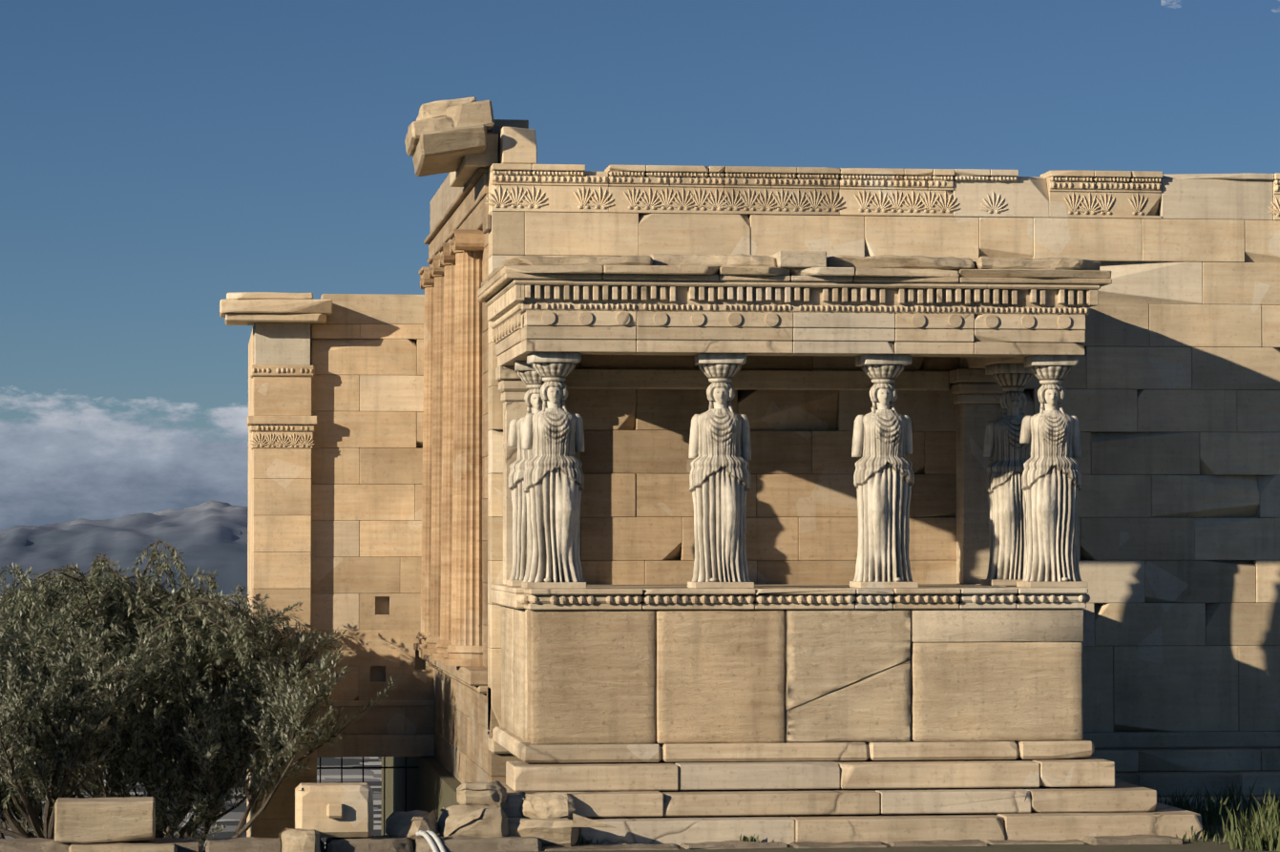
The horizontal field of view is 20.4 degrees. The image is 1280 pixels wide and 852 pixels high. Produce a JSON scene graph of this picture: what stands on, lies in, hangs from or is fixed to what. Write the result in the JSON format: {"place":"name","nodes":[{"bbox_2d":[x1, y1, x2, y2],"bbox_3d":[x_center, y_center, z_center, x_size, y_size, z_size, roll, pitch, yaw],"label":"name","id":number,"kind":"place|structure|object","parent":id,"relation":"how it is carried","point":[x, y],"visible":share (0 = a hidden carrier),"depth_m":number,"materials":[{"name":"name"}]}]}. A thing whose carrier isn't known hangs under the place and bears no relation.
{"place":"outdoors","nodes":[
{"label":"outdoors","id":0,"kind":"place"},
{"bbox_2d":[0,394,248,530],"bbox_3d":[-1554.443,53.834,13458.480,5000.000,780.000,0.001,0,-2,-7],"label":"cloud","id":1,"kind":"structure","parent":0,"point":[87,461],"depth_m":13400.56,"materials":[{"name":"white"}]},
{"bbox_2d":[0,500,248,595],"bbox_3d":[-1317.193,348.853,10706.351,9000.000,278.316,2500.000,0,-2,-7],"label":"mountain ridge","id":2,"kind":"structure","parent":0,"point":[211,535],"depth_m":10487.94,"materials":[{"name":"grey"}]},
{"bbox_2d":[0,594,381,850],"bbox_3d":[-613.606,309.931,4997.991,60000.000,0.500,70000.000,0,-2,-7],"label":"city plain","id":3,"kind":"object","parent":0,"point":[231,820],"depth_m":2210.96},
{"bbox_2d":[0,0,1279,441],"label":"sky","id":4,"kind":"structure","parent":0,"point":[160,160],"materials":[{"name":"blue"}]},
{"bbox_2d":[202,756,1279,851],"bbox_3d":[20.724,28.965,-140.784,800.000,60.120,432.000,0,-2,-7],"label":"ground","id":5,"kind":"structure","parent":0,"point":[433,784],"depth_m":40.11,"materials":[{"name":"beige stone"}]},
{"bbox_2d":[54,797,177,851],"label":"loose block","id":6,"kind":"object","parent":5,"relation":"on","point":[97,820],"depth_m":36.64,"materials":[{"name":"stone"}]},
{"bbox_2d":[0,539,398,848],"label":"olive tree","id":7,"kind":"object","parent":5,"relation":"on","point":[178,696],"visible":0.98,"depth_m":48.22,"materials":[{"name":"green plant"}]},
{"bbox_2d":[219,292,434,839],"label":"porch wall","id":8,"kind":"structure","parent":5,"relation":"on","point":[334,422],"depth_m":53.14,"materials":[{"name":"stone"}]},
{"bbox_2d":[316,756,419,846],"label":"metal railing","id":9,"kind":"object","parent":8,"relation":"attached to","point":[363,767],"depth_m":53.33,"materials":[{"name":"grey metal"}]},
{"bbox_2d":[278,780,616,851],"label":"rocks","id":10,"kind":"object","parent":5,"relation":"on","point":[478,811],"visible":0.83,"depth_m":37.51,"materials":[{"name":"stone"}]},
{"bbox_2d":[418,119,528,786],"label":"facade wall","id":11,"kind":"structure","parent":5,"relation":"on","point":[463,753],"depth_m":45.41,"materials":[{"name":"stone"}]},
{"bbox_2d":[404,96,494,176],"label":"stone block","id":12,"kind":"structure","parent":11,"relation":"on","point":[442,136],"depth_m":43.03,"materials":[{"name":"beige stone"}]},
{"bbox_2d":[413,214,491,667],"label":"columns","id":13,"kind":"structure","parent":11,"relation":"attached to","point":[450,634],"depth_m":45.23,"materials":[{"name":"stone"}]},
{"bbox_2d":[449,126,537,187],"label":"pediment blocks","id":14,"kind":"structure","parent":11,"relation":"on","point":[511,145],"depth_m":43.12,"materials":[{"name":"beige stone"}]},
{"bbox_2d":[0,835,1252,851],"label":"low stone wall","id":15,"kind":"structure","parent":5,"relation":"on","point":[391,844],"depth_m":37.20,"materials":[{"name":"stone"}]},
{"bbox_2d":[294,782,373,838],"bbox_3d":[-3.200,4.024,37.218,0.810,0.548,0.645,0,-2,-7],"label":"stone block","id":16,"kind":"object","parent":15,"relation":"on","point":[335,810],"visible":0.94,"depth_m":37.00,"materials":[{"name":"stone"}]},
{"bbox_2d":[415,830,446,851],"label":"conduit pipes","id":17,"kind":"object","parent":15,"relation":"attached to","point":[428,835],"visible":0.96,"depth_m":37.09,"materials":[{"name":"grey plastic"}]},
{"bbox_2d":[484,278,1100,609],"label":"porch entablature","id":18,"kind":"structure","parent":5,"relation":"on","point":[975,328],"depth_m":39.57,"materials":[{"name":"beige stone"}]},
{"bbox_2d":[507,360,545,580],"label":"caryatid","id":19,"kind":"object","parent":18,"relation":"on","point":[530,377],"visible":0.27,"depth_m":41.23,"materials":[{"name":"stone"}]},
{"bbox_2d":[522,352,584,582],"bbox_3d":[-0.955,0.462,39.471,0.706,2.540,0.566,0,-2,-10],"label":"caryatid","id":20,"kind":"object","parent":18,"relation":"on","point":[554,435],"visible":1,"depth_m":39.30,"materials":[{"name":"stone"}]},
{"bbox_2d":[688,353,751,582],"bbox_3d":[0.896,0.469,39.702,0.711,2.540,0.559,0,-2,-5],"label":"caryatid","id":21,"kind":"object","parent":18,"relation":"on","point":[720,448],"visible":1,"depth_m":39.53,"materials":[{"name":"stone"}]},
{"bbox_2d":[477,251,1112,302],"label":"porch roof","id":22,"kind":"structure","parent":18,"relation":"on","point":[799,266],"depth_m":39.34,"materials":[{"name":"beige stone"}]},
{"bbox_2d":[851,354,914,582],"bbox_3d":[2.736,0.476,39.933,0.706,2.540,0.551,0,-2,-10],"label":"caryatid","id":23,"kind":"object","parent":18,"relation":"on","point":[883,475],"visible":1,"depth_m":39.76,"materials":[{"name":"stone"}]},
{"bbox_2d":[983,363,1032,579],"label":"caryatid","id":24,"kind":"object","parent":18,"relation":"on","point":[1007,514],"visible":0.75,"depth_m":41.87,"materials":[{"name":"stone"}]},
{"bbox_2d":[1019,355,1082,582],"bbox_3d":[4.651,0.484,40.160,0.706,2.540,0.569,0,-2,-4],"label":"caryatid","id":25,"kind":"object","parent":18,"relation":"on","point":[1051,481],"visible":1,"depth_m":39.99,"materials":[{"name":"stone"}]},
{"bbox_2d":[492,726,1202,845],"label":"steps","id":26,"kind":"structure","parent":5,"relation":"on","point":[788,793],"depth_m":38.69,"materials":[{"name":"beige stone"}]},
{"bbox_2d":[501,605,1083,761],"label":"podium wall","id":27,"kind":"structure","parent":26,"relation":"on","point":[607,677],"depth_m":39.31,"materials":[{"name":"beige stone"}]},
{"bbox_2d":[487,176,1279,812],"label":"wall","id":28,"kind":"structure","parent":5,"relation":"on","point":[1169,385],"depth_m":43.79,"materials":[{"name":"stone"}]},
{"bbox_2d":[562,355,960,585],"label":"wall","id":29,"kind":"structure","parent":28,"relation":"on","point":[801,513],"depth_m":43.22,"materials":[{"name":"stone"}]},
{"bbox_2d":[484,163,1279,220],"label":"frieze","id":30,"kind":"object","parent":28,"relation":"on","point":[681,189],"depth_m":43.47,"materials":[{"name":"stone"}]},
{"bbox_2d":[575,776,1279,851],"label":"grass tufts","id":31,"kind":"object","parent":5,"relation":"on","point":[1269,838],"visible":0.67,"depth_m":39.64,"materials":[{"name":"green plant"}]}
]}

